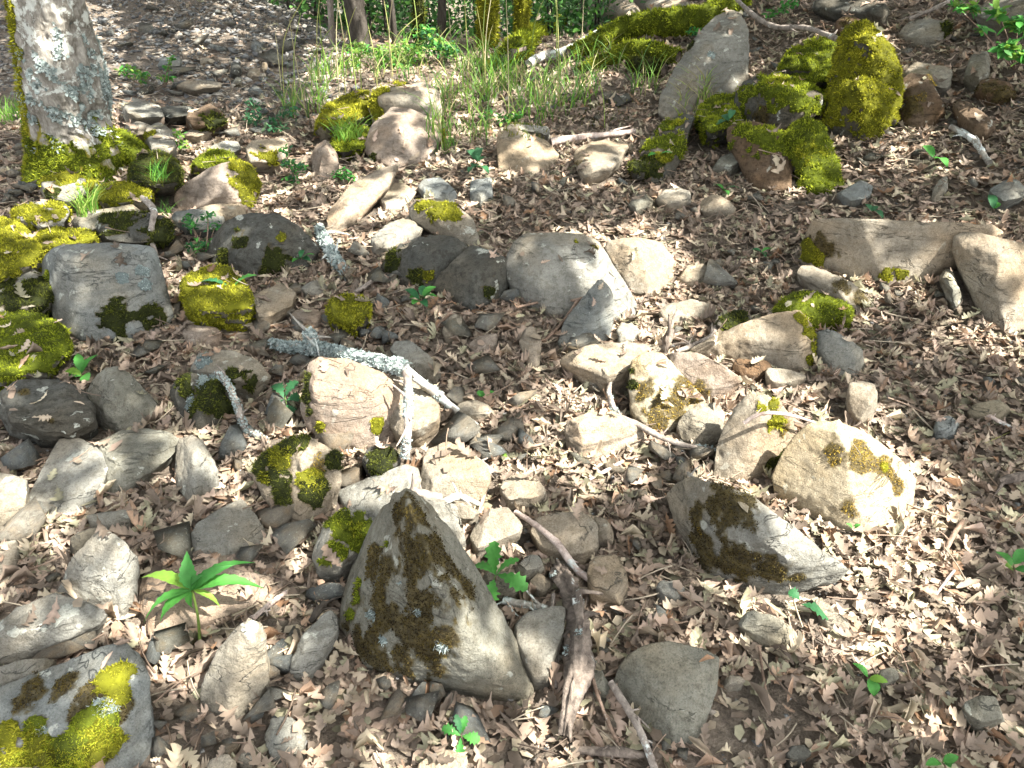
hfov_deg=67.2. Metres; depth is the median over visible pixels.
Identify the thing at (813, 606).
oak seedling
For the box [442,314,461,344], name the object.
rock
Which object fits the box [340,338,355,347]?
stone
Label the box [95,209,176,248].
mossy rock
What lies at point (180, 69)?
stone
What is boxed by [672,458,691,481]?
stone
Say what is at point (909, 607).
fallen oak leaf
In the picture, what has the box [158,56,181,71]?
rock
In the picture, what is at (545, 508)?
fallen oak leaf
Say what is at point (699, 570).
fallen oak leaf
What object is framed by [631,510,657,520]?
fallen oak leaf
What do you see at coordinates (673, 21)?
mossy root
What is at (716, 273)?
stone
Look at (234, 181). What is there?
boulder
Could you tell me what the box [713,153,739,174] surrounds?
rock
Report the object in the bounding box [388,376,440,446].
boulder
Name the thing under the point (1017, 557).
seedling
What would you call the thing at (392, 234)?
slab
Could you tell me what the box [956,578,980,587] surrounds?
fallen oak leaf
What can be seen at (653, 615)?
oak leaf
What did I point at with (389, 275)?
stone
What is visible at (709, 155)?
stone
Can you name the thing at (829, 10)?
slab
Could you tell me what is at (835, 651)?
fallen oak leaf
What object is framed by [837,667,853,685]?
fallen oak leaf
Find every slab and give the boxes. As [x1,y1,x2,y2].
[0,472,29,525]
[0,525,21,582]
[0,593,106,665]
[0,643,154,767]
[0,658,55,686]
[29,438,107,516]
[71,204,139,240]
[86,510,133,529]
[96,428,178,496]
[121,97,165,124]
[139,563,274,637]
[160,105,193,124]
[176,80,221,95]
[182,325,223,349]
[191,498,272,560]
[198,203,246,220]
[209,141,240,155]
[246,138,288,171]
[264,716,306,767]
[326,165,397,238]
[338,464,421,520]
[370,216,423,257]
[379,182,416,213]
[420,441,490,507]
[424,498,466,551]
[451,400,494,423]
[507,124,549,141]
[514,606,565,689]
[530,512,598,564]
[614,641,718,745]
[644,0,689,9]
[812,0,889,26]
[898,17,954,47]
[903,62,952,97]
[964,51,990,91]
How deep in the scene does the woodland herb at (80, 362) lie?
2.58 m
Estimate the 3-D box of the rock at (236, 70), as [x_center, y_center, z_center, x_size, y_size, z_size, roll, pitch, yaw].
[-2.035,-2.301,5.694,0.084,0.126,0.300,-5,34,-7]
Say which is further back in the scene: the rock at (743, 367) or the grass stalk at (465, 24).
the grass stalk at (465, 24)
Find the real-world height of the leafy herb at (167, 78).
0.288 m
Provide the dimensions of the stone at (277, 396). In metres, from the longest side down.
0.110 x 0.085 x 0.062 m
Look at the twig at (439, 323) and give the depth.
2.79 m
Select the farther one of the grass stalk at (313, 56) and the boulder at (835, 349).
the grass stalk at (313, 56)
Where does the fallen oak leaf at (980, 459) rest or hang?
on the ground at (724, 730)
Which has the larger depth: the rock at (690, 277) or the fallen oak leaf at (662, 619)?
the rock at (690, 277)
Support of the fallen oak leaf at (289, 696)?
on the ground at (724, 730)
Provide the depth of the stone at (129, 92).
5.25 m
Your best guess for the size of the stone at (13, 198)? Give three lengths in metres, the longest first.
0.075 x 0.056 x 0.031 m
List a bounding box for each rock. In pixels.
[9,199,73,232]
[35,225,101,254]
[38,171,99,210]
[57,529,139,623]
[70,527,95,556]
[92,180,155,211]
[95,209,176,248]
[124,121,149,141]
[143,123,176,157]
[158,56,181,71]
[172,209,224,238]
[174,435,220,505]
[183,129,211,142]
[186,103,227,136]
[189,147,237,175]
[200,58,214,65]
[200,618,269,718]
[206,754,236,767]
[230,62,241,78]
[233,77,242,86]
[238,752,251,767]
[247,68,259,79]
[253,284,296,324]
[261,62,267,72]
[290,308,322,328]
[290,610,338,680]
[301,280,327,300]
[311,140,338,179]
[312,507,372,582]
[324,291,373,337]
[330,124,369,160]
[362,444,400,476]
[390,341,440,386]
[409,198,479,246]
[418,177,456,201]
[418,749,467,767]
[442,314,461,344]
[454,503,479,528]
[468,333,497,355]
[470,177,492,208]
[470,507,522,560]
[483,571,517,604]
[500,474,547,510]
[515,554,543,584]
[519,326,541,375]
[530,573,551,597]
[558,279,613,347]
[563,411,646,458]
[587,554,627,610]
[592,670,608,700]
[593,516,615,553]
[608,93,631,106]
[616,322,639,342]
[626,158,649,182]
[628,194,653,216]
[655,187,690,211]
[656,580,684,602]
[659,299,708,323]
[676,402,724,446]
[677,264,708,287]
[700,195,735,216]
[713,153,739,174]
[713,309,751,331]
[720,675,744,691]
[732,358,771,382]
[738,610,796,648]
[765,368,805,392]
[771,290,855,333]
[784,745,810,767]
[797,265,873,313]
[815,598,849,629]
[834,14,859,36]
[837,180,872,208]
[845,381,877,425]
[878,667,898,689]
[930,176,947,203]
[931,416,958,441]
[939,269,962,314]
[953,100,995,141]
[961,695,1004,734]
[967,400,1009,421]
[974,78,1016,106]
[989,179,1023,210]
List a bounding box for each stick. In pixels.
[140,195,167,259]
[214,364,268,442]
[248,590,286,620]
[289,313,330,356]
[308,596,343,623]
[391,369,413,459]
[410,473,443,499]
[443,482,479,505]
[474,454,499,479]
[496,590,548,615]
[514,510,587,581]
[549,125,635,145]
[551,593,558,688]
[567,633,630,745]
[577,737,644,759]
[606,382,715,452]
[608,680,657,767]
[659,309,689,353]
[674,315,720,351]
[687,465,700,476]
[735,0,837,41]
[901,0,953,20]
[936,518,965,559]
[937,569,955,594]
[948,124,992,164]
[986,414,1011,427]
[992,471,1023,497]
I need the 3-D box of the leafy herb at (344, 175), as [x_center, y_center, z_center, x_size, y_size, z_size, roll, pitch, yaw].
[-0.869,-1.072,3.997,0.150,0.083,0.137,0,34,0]
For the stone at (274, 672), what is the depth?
1.65 m
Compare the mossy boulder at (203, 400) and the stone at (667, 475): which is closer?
the stone at (667, 475)
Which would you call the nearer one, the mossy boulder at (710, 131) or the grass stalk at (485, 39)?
the mossy boulder at (710, 131)
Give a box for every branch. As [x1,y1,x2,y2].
[267,337,412,376]
[313,223,350,280]
[405,366,480,426]
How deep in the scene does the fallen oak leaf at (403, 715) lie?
1.60 m
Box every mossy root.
[478,14,567,73]
[565,0,751,60]
[576,36,684,73]
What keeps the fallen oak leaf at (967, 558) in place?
on the ground at (724, 730)
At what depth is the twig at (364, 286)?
3.04 m
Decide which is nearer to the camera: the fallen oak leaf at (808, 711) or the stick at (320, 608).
the fallen oak leaf at (808, 711)
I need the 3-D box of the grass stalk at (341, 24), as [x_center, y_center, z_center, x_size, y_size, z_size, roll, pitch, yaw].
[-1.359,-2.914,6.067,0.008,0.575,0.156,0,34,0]
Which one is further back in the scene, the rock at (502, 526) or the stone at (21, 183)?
the stone at (21, 183)
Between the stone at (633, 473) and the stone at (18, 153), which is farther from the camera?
the stone at (18, 153)
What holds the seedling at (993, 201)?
on the ground at (724, 730)
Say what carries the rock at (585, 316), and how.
on the ground at (724, 730)
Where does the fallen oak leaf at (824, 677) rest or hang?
on the ground at (724, 730)
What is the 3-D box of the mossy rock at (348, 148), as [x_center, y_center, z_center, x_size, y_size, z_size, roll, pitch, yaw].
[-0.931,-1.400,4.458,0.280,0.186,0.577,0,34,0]
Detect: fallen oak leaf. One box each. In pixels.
[0,564,19,580]
[1,593,24,609]
[6,565,35,584]
[13,592,22,602]
[20,554,48,566]
[24,471,39,479]
[25,579,52,588]
[42,537,69,545]
[50,546,66,567]
[63,513,79,526]
[85,633,100,648]
[95,602,114,611]
[105,601,119,621]
[108,625,127,637]
[109,523,142,535]
[113,495,136,511]
[116,634,142,644]
[132,511,157,529]
[138,496,152,511]
[138,555,149,561]
[140,540,156,549]
[141,401,166,421]
[145,488,161,507]
[146,625,161,645]
[160,701,173,719]
[163,417,181,432]
[174,625,192,648]
[180,747,199,767]
[183,512,192,525]
[184,495,208,507]
[188,627,211,635]
[192,494,205,520]
[202,488,215,497]
[216,702,238,721]
[218,473,234,484]
[221,450,242,464]
[230,715,257,736]
[232,728,254,763]
[243,526,272,547]
[243,744,276,766]
[257,543,277,553]
[257,594,273,620]
[264,626,282,639]
[264,629,278,644]
[270,535,279,552]
[280,566,296,575]
[283,688,298,700]
[285,560,303,573]
[287,599,301,609]
[287,639,298,654]
[290,682,307,693]
[292,625,301,643]
[297,573,316,593]
[298,549,311,570]
[298,680,319,695]
[301,743,332,756]
[302,677,324,698]
[308,701,317,708]
[313,714,325,742]
[322,714,335,723]
[326,659,348,677]
[333,639,357,654]
[333,699,343,708]
[338,678,344,694]
[341,725,368,744]
[341,743,370,761]
[349,671,365,681]
[353,679,370,687]
[353,698,369,712]
[354,728,377,748]
[369,673,390,694]
[381,693,405,717]
[385,707,403,729]
[395,727,411,739]
[412,711,437,733]
[417,731,450,754]
[424,680,433,692]
[437,733,461,749]
[438,692,452,722]
[451,730,466,757]
[467,550,482,564]
[471,698,487,731]
[472,691,493,719]
[479,494,485,511]
[479,737,492,743]
[487,436,499,460]
[496,722,517,738]
[503,605,516,622]
[522,442,545,449]
[523,438,543,447]
[523,582,536,600]
[534,716,550,736]
[536,497,549,518]
[542,592,560,603]
[545,592,556,606]
[546,690,559,721]
[556,729,594,738]
[566,467,592,472]
[569,740,579,767]
[571,474,588,495]
[580,699,590,705]
[583,440,602,457]
[592,629,607,660]
[595,650,617,661]
[607,540,615,553]
[609,710,627,738]
[614,499,635,518]
[620,524,644,535]
[623,563,654,575]
[627,534,643,546]
[627,538,653,541]
[627,727,639,744]
[628,587,638,595]
[631,474,656,484]
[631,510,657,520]
[638,625,658,636]
[639,442,653,458]
[639,612,667,628]
[640,572,654,580]
[642,494,664,502]
[643,549,654,564]
[649,518,664,532]
[649,563,669,568]
[651,738,662,765]
[653,525,663,535]
[662,618,684,635]
[665,513,675,533]
[665,568,693,577]
[666,533,678,549]
[666,538,672,550]
[678,592,703,600]
[682,629,695,638]
[688,736,713,756]
[689,562,704,572]
[697,578,723,593]
[700,723,709,749]
[703,583,713,602]
[721,640,732,657]
[725,655,747,661]
[726,624,738,641]
[732,632,752,645]
[733,597,750,614]
[739,480,768,496]
[739,636,757,653]
[741,585,764,597]
[750,682,770,714]
[764,598,787,617]
[766,661,789,684]
[766,716,789,729]
[769,666,795,675]
[778,664,793,684]
[779,629,802,652]
[786,605,812,612]
[787,677,793,701]
[794,645,810,656]
[803,707,813,714]
[806,672,831,684]
[808,619,818,638]
[808,645,817,663]
[809,689,836,714]
[818,736,829,764]
[820,583,841,593]
[821,676,842,688]
[821,682,837,702]
[822,634,842,666]
[824,521,844,529]
[833,532,854,552]
[833,623,864,636]
[836,602,849,613]
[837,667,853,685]
[841,707,854,716]
[842,613,864,626]
[843,678,858,689]
[847,642,878,651]
[849,523,882,532]
[852,679,869,709]
[855,529,867,554]
[856,589,866,608]
[864,568,878,590]
[864,739,878,759]
[865,698,875,721]
[868,640,886,650]
[868,699,881,727]
[873,622,895,632]
[877,710,906,722]
[880,561,905,578]
[881,617,895,634]
[883,742,908,761]
[885,542,895,553]
[886,519,899,545]
[886,579,912,590]
[886,627,903,655]
[895,618,922,631]
[897,601,917,610]
[900,526,907,542]
[903,698,918,724]
[904,677,916,694]
[905,464,926,474]
[905,695,927,707]
[907,618,922,636]
[908,424,928,444]
[908,616,923,633]
[908,661,922,672]
[909,652,930,677]
[910,646,929,674]
[912,740,935,767]
[915,560,932,574]
[916,542,932,558]
[917,537,943,553]
[920,427,933,435]
[921,618,953,628]
[921,730,946,753]
[922,619,945,647]
[923,551,943,564]
[923,690,942,721]
[925,682,942,694]
[925,713,951,727]
[928,718,947,740]
[933,538,943,548]
[941,695,956,705]
[945,651,961,680]
[949,705,965,727]
[951,510,968,529]
[953,611,971,620]
[955,606,977,629]
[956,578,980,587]
[956,647,969,674]
[957,730,988,753]
[959,655,972,682]
[960,453,986,461]
[960,511,982,522]
[961,551,973,562]
[964,522,988,535]
[967,665,985,676]
[971,620,998,640]
[971,636,991,657]
[971,751,993,762]
[973,589,1003,603]
[974,608,997,623]
[975,737,998,756]
[977,562,1002,573]
[984,585,1007,593]
[984,726,997,741]
[988,484,1002,491]
[989,550,1008,558]
[990,639,1011,663]
[990,749,1014,767]
[996,556,1023,574]
[996,559,1009,573]
[999,624,1014,648]
[1000,511,1023,523]
[1001,503,1022,516]
[1001,522,1019,533]
[1007,731,1023,745]
[1008,616,1022,633]
[1009,490,1020,499]
[1015,521,1023,533]
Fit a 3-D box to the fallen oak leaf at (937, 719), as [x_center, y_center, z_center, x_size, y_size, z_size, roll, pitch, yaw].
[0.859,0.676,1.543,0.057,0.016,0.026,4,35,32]
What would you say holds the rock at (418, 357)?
on the ground at (724, 730)
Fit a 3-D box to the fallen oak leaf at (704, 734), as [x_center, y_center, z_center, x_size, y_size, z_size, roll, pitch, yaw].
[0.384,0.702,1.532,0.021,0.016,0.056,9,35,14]
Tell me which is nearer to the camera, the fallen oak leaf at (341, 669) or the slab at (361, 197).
the fallen oak leaf at (341, 669)
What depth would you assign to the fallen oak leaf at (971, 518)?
1.98 m
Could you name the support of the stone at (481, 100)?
on the ground at (724, 730)
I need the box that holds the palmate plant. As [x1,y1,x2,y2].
[142,551,262,639]
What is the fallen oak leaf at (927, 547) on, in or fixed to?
on the ground at (724, 730)
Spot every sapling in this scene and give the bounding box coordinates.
[327,0,335,45]
[388,0,397,43]
[410,0,427,44]
[437,0,445,44]
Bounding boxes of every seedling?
[201,273,255,285]
[270,380,299,412]
[442,714,479,752]
[467,148,488,173]
[475,541,527,600]
[477,390,493,396]
[648,151,671,155]
[716,109,735,123]
[717,184,738,195]
[752,247,769,256]
[788,587,827,619]
[846,523,860,532]
[853,663,887,695]
[865,204,883,217]
[923,145,948,166]
[926,753,958,767]
[988,195,1000,211]
[996,549,1023,571]
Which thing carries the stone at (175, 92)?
on the ground at (724, 730)
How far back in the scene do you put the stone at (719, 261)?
3.17 m
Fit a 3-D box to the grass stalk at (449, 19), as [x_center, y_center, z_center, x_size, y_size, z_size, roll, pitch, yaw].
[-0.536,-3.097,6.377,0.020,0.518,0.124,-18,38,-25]
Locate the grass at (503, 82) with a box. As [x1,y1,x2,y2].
[265,1,671,155]
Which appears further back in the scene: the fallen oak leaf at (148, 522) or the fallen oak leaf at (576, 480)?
the fallen oak leaf at (576, 480)
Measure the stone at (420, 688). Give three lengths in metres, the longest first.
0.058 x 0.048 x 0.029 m
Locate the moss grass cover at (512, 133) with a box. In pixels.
[450,59,638,140]
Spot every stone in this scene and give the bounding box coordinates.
[0,166,6,175]
[0,438,42,470]
[0,497,47,543]
[1,194,11,202]
[2,193,21,201]
[5,169,19,176]
[9,189,25,194]
[11,142,23,149]
[11,182,26,188]
[15,150,23,155]
[18,180,36,192]
[18,181,26,184]
[22,182,38,195]
[31,640,84,659]
[38,500,52,514]
[44,572,59,582]
[70,630,99,648]
[106,28,113,35]
[109,71,128,75]
[114,42,132,46]
[121,90,137,95]
[130,345,149,358]
[133,86,154,94]
[138,22,153,33]
[141,78,156,86]
[142,339,161,350]
[143,637,162,664]
[144,365,163,373]
[146,5,158,10]
[150,736,169,762]
[153,521,193,561]
[153,622,189,654]
[154,719,166,729]
[157,30,168,36]
[159,251,175,258]
[162,646,171,653]
[165,90,184,94]
[165,237,185,253]
[168,28,177,32]
[168,67,195,74]
[172,301,182,316]
[172,702,201,718]
[174,19,193,28]
[179,715,197,721]
[182,261,194,268]
[192,33,209,45]
[197,252,214,260]
[201,731,215,747]
[209,44,228,51]
[209,69,228,76]
[215,737,247,755]
[218,424,247,458]
[220,126,240,135]
[221,737,236,749]
[222,21,234,25]
[232,456,243,471]
[236,544,263,565]
[243,321,253,327]
[244,688,275,718]
[246,338,268,348]
[247,84,264,95]
[247,346,269,356]
[248,127,272,134]
[250,40,264,54]
[250,96,268,107]
[250,107,276,114]
[250,712,263,723]
[252,319,270,331]
[253,118,275,127]
[256,504,294,529]
[257,48,288,65]
[264,392,289,413]
[265,397,292,438]
[266,686,291,699]
[267,112,275,117]
[267,638,287,658]
[268,364,283,375]
[269,653,294,673]
[269,665,279,678]
[272,519,316,554]
[278,40,297,52]
[283,20,301,31]
[285,308,295,316]
[286,60,300,67]
[287,626,303,638]
[288,39,306,43]
[289,282,302,294]
[289,353,310,365]
[291,319,304,331]
[304,61,315,71]
[305,25,321,31]
[305,582,344,602]
[310,48,325,52]
[313,424,353,452]
[319,680,339,709]
[321,314,328,324]
[329,329,349,343]
[331,90,344,96]
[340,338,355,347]
[341,462,365,486]
[344,268,356,281]
[348,241,368,258]
[358,329,371,336]
[364,266,390,282]
[369,326,385,338]
[373,293,389,312]
[376,676,391,690]
[380,688,408,719]
[381,329,398,343]
[383,349,392,356]
[387,273,396,280]
[400,295,411,301]
[404,690,439,723]
[410,681,425,696]
[429,680,445,704]
[431,411,480,445]
[440,318,473,336]
[444,691,454,703]
[446,386,465,403]
[453,701,490,742]
[465,432,480,445]
[467,354,499,373]
[469,434,502,454]
[474,95,487,102]
[475,313,504,330]
[476,437,506,459]
[491,417,517,441]
[500,288,519,302]
[503,194,516,206]
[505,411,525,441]
[506,389,537,405]
[516,428,534,443]
[516,453,526,460]
[532,183,540,192]
[538,705,558,717]
[555,176,568,185]
[555,560,570,570]
[567,333,600,351]
[568,451,590,463]
[568,741,575,751]
[591,384,601,392]
[597,91,611,99]
[598,643,609,652]
[603,462,625,473]
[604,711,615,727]
[616,177,627,184]
[625,465,643,483]
[629,537,641,549]
[633,485,648,498]
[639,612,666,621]
[646,472,661,492]
[647,440,675,459]
[653,603,666,616]
[656,469,672,481]
[661,740,671,750]
[671,439,684,447]
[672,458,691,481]
[674,210,684,219]
[675,325,682,332]
[675,456,685,464]
[677,747,688,759]
[685,446,714,459]
[690,207,697,211]
[703,259,737,288]
[706,152,711,161]
[715,258,723,265]
[727,248,735,254]
[742,10,754,16]
[749,47,763,52]
[749,304,760,310]
[753,191,763,199]
[763,261,774,269]
[771,258,779,263]
[796,200,806,205]
[847,140,862,148]
[856,157,870,166]
[862,151,882,160]
[873,323,888,331]
[878,398,889,402]
[879,282,889,291]
[883,292,894,303]
[883,336,891,343]
[894,289,904,295]
[900,47,912,52]
[904,323,914,331]
[911,149,925,156]
[916,416,929,425]
[931,289,944,296]
[948,119,957,123]
[967,175,977,186]
[969,359,978,366]
[983,377,995,383]
[1015,376,1023,382]
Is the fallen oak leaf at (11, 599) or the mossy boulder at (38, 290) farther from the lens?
the mossy boulder at (38, 290)
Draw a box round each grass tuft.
[0,93,21,127]
[37,174,120,216]
[135,153,185,215]
[318,108,374,142]
[624,53,668,77]
[658,59,739,121]
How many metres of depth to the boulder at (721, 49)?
4.65 m
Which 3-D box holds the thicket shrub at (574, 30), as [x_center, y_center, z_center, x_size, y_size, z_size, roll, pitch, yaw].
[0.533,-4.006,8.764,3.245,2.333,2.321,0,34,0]
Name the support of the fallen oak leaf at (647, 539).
on the ground at (724, 730)
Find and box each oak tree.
[1,0,149,192]
[343,0,370,50]
[474,0,500,50]
[511,0,532,33]
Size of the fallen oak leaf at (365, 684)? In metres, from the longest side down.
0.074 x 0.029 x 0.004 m
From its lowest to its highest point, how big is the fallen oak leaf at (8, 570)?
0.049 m
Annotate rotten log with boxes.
[549,558,602,741]
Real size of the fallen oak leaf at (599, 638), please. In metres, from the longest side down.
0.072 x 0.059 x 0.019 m
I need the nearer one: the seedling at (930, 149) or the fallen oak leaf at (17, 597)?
the fallen oak leaf at (17, 597)
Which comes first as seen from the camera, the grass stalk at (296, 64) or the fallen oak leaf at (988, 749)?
the fallen oak leaf at (988, 749)
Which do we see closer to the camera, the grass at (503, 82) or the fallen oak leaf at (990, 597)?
the fallen oak leaf at (990, 597)
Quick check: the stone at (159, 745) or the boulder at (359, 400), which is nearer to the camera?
the stone at (159, 745)
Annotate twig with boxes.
[131,341,167,361]
[349,279,373,292]
[420,308,452,349]
[517,297,581,307]
[541,300,578,343]
[583,459,624,482]
[743,409,814,423]
[758,646,766,689]
[998,641,1007,689]
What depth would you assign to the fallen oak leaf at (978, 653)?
1.66 m
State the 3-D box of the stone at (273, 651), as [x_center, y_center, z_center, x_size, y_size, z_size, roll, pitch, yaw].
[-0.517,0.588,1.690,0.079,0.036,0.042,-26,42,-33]
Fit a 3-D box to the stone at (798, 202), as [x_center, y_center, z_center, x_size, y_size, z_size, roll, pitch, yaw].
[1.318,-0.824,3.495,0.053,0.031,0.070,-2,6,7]
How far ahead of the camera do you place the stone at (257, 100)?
5.02 m
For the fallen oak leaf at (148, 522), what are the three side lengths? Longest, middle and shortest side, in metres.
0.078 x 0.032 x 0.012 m
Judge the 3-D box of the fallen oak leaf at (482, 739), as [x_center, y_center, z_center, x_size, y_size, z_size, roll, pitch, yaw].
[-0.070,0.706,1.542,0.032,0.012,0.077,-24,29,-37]
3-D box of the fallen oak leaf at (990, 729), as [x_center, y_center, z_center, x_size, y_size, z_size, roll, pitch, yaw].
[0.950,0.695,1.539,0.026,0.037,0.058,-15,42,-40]
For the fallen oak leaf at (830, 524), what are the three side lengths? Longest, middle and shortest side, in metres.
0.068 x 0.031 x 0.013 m
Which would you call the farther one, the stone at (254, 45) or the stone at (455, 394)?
the stone at (254, 45)
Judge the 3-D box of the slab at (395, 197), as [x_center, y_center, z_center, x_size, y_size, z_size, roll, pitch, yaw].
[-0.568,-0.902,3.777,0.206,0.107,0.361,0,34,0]
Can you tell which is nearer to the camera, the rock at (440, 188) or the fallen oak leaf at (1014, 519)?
the fallen oak leaf at (1014, 519)
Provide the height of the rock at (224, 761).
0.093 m
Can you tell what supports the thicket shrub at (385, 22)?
on the ground at (724, 730)
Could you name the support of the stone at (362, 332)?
on the ground at (724, 730)
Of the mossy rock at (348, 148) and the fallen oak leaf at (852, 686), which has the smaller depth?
the fallen oak leaf at (852, 686)
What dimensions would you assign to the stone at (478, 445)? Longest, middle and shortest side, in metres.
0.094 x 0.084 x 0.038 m
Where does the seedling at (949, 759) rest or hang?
on the ground at (724, 730)
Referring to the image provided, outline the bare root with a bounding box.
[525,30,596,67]
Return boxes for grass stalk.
[275,32,281,89]
[282,0,302,98]
[289,19,304,105]
[293,13,300,99]
[311,25,332,92]
[316,0,319,94]
[318,6,329,92]
[336,0,339,95]
[338,4,345,50]
[342,1,356,90]
[343,6,355,93]
[360,13,377,89]
[368,27,377,85]
[384,1,392,76]
[389,0,392,78]
[392,13,421,48]
[414,1,417,39]
[447,0,450,41]
[464,0,466,47]
[477,9,485,87]
[482,0,485,89]
[484,0,490,92]
[506,1,508,113]
[530,0,543,56]
[555,0,556,63]
[556,0,558,97]
[581,0,583,37]
[595,71,604,127]
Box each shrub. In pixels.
[268,0,451,27]
[270,0,459,36]
[276,0,410,28]
[283,0,437,28]
[290,0,468,37]
[294,0,473,36]
[301,0,507,36]
[335,0,475,32]
[344,36,425,70]
[366,0,567,35]
[367,0,563,36]
[372,0,470,27]
[378,0,510,35]
[382,0,476,22]
[388,0,602,37]
[398,0,575,37]
[410,24,460,60]
[430,0,642,36]
[435,0,612,36]
[450,0,597,35]
[465,0,594,32]
[466,0,606,37]
[470,0,645,37]
[498,0,604,33]
[501,0,603,35]
[509,0,615,33]
[955,0,1023,69]
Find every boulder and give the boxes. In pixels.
[0,216,44,281]
[0,268,54,315]
[0,309,74,390]
[0,379,98,447]
[42,242,173,343]
[86,366,157,432]
[125,149,185,197]
[170,372,234,436]
[174,156,263,210]
[178,262,256,331]
[190,350,270,398]
[206,213,319,277]
[250,432,345,522]
[299,357,402,453]
[313,88,372,141]
[338,488,533,701]
[364,107,447,167]
[366,79,441,122]
[381,235,467,291]
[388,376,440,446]
[433,245,508,313]
[496,129,558,173]
[506,232,636,323]
[559,342,660,393]
[574,140,628,185]
[600,0,639,20]
[605,237,675,299]
[626,352,705,432]
[639,112,693,184]
[657,10,748,118]
[667,352,742,402]
[667,476,848,594]
[691,310,817,373]
[693,92,742,148]
[713,394,795,482]
[726,119,792,193]
[733,72,825,131]
[772,420,916,536]
[774,35,837,75]
[784,114,845,194]
[790,48,832,92]
[798,218,1002,287]
[814,329,864,377]
[821,18,905,140]
[898,73,945,131]
[952,232,1023,334]
[974,0,1023,36]
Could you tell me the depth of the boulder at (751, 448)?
2.15 m
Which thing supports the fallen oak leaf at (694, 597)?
on the ground at (724, 730)
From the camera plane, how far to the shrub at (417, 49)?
5.80 m
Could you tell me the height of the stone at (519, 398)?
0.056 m
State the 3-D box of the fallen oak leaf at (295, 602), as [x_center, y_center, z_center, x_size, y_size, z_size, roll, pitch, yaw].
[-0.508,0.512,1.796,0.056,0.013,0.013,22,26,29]
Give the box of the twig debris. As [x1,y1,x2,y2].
[0,0,1023,767]
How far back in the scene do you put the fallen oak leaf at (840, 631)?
1.72 m
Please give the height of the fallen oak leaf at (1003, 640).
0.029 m
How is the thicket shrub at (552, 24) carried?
on the ground at (724, 730)
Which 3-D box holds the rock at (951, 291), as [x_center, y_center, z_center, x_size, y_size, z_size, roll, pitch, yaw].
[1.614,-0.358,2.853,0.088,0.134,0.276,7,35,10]
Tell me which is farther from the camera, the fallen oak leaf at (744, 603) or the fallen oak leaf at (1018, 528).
the fallen oak leaf at (1018, 528)
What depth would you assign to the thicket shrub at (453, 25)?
9.18 m
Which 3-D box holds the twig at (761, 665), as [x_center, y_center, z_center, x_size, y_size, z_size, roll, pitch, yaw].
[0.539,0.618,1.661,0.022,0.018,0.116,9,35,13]
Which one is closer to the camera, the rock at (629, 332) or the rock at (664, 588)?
the rock at (664, 588)
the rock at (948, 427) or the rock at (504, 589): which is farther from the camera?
the rock at (948, 427)
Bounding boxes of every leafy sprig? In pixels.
[292,250,313,261]
[405,285,436,315]
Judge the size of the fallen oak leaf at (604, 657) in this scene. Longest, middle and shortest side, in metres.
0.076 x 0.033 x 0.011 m
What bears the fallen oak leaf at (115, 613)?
on the slab at (22, 642)
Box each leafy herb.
[113,63,150,83]
[155,55,176,87]
[172,128,190,151]
[181,211,221,254]
[242,98,300,132]
[279,144,308,185]
[331,166,356,182]
[478,108,522,125]
[686,26,701,36]
[760,0,798,24]
[947,0,980,18]
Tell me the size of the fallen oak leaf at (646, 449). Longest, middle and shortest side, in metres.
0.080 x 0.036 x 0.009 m
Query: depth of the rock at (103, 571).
1.76 m
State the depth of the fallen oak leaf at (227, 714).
1.57 m
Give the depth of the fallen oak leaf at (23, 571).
1.83 m
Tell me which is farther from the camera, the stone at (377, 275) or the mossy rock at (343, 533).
the stone at (377, 275)
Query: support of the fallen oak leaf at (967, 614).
on the ground at (724, 730)
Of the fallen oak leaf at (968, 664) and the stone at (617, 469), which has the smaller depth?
the fallen oak leaf at (968, 664)
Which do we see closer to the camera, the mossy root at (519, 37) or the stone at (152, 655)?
the stone at (152, 655)
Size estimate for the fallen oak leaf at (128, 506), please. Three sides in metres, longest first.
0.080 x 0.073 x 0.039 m
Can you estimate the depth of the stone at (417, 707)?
1.58 m
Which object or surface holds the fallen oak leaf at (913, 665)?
on the ground at (724, 730)
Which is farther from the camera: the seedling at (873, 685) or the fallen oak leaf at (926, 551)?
the fallen oak leaf at (926, 551)
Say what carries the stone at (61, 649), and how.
on the ground at (724, 730)
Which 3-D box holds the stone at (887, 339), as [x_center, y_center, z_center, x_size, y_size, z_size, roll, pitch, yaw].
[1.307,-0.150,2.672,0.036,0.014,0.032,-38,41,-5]
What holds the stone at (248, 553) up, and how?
on the ground at (724, 730)
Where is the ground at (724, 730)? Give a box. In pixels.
[0,0,1023,767]
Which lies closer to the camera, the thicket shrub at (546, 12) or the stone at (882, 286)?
the stone at (882, 286)
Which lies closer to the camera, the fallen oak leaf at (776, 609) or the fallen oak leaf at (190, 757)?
the fallen oak leaf at (190, 757)
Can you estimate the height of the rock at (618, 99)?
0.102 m
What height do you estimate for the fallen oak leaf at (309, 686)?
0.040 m
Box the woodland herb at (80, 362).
[65,353,96,380]
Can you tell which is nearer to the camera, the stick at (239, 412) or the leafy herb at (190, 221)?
the stick at (239, 412)

